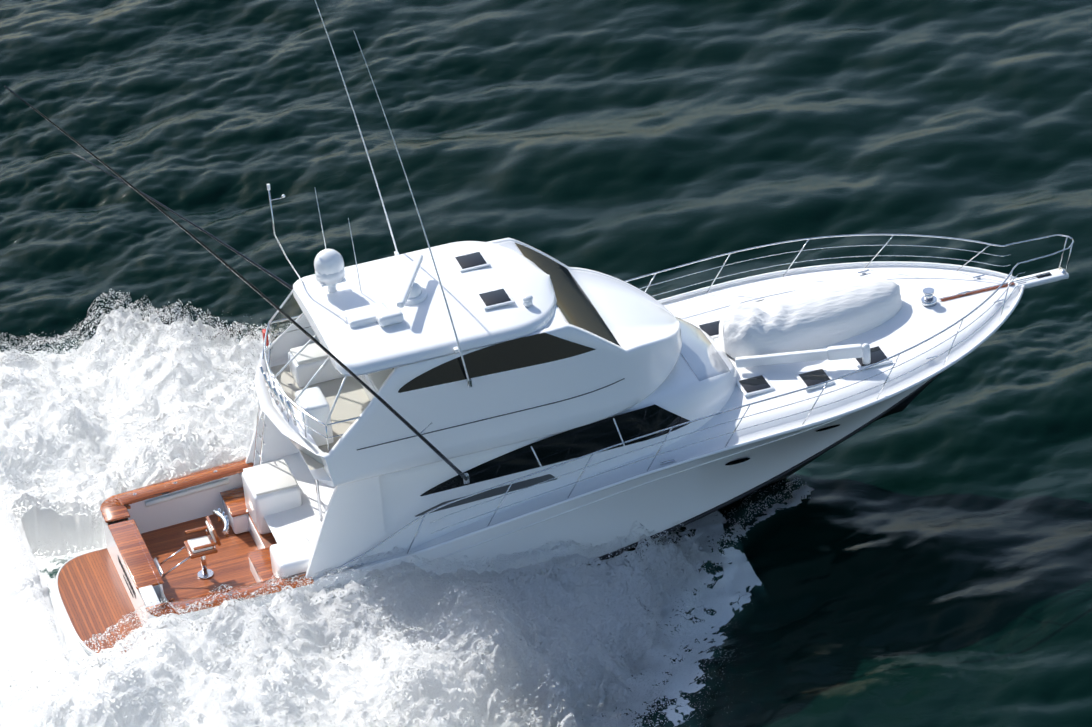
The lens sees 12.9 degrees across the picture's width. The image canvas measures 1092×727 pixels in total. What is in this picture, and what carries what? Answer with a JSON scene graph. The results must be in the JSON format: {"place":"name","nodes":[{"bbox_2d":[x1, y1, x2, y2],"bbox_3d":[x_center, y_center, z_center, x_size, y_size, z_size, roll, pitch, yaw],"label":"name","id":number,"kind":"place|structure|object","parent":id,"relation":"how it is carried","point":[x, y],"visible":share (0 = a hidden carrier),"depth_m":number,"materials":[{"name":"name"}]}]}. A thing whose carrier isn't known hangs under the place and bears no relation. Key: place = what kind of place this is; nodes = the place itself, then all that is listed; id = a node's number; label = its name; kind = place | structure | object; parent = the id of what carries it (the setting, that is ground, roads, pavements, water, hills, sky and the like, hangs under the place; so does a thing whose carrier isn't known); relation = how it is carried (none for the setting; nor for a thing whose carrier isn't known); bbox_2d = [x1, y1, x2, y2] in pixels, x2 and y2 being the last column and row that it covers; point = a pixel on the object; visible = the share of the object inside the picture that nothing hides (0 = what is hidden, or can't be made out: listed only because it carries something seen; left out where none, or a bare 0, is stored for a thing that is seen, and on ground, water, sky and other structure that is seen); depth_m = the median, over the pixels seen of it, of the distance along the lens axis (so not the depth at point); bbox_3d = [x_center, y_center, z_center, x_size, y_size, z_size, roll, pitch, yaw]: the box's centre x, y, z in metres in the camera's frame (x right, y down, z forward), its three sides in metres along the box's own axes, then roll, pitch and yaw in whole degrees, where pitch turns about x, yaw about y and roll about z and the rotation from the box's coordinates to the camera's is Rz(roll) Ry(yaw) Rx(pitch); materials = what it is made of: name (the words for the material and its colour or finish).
{"place":"outdoors","nodes":[
{"label":"outdoors","id":0,"kind":"place"},
{"bbox_2d":[0,0,1091,726],"bbox_3d":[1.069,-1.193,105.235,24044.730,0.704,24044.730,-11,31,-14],"label":"sea","id":1,"kind":"structure","parent":0,"point":[922,558],"depth_m":109.63,"materials":[{"name":"liquid"}]},
{"bbox_2d":[0,289,813,726],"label":"wake spray","id":2,"kind":"object","parent":1,"relation":"on","point":[132,401],"visible":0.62,"depth_m":92.45,"materials":[{"name":"liquid"}]},
{"bbox_2d":[4,0,1073,662],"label":"yacht","id":3,"kind":"object","parent":1,"relation":"on","point":[486,400],"visible":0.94,"depth_m":94.42,"materials":[{"name":"white plastic"}]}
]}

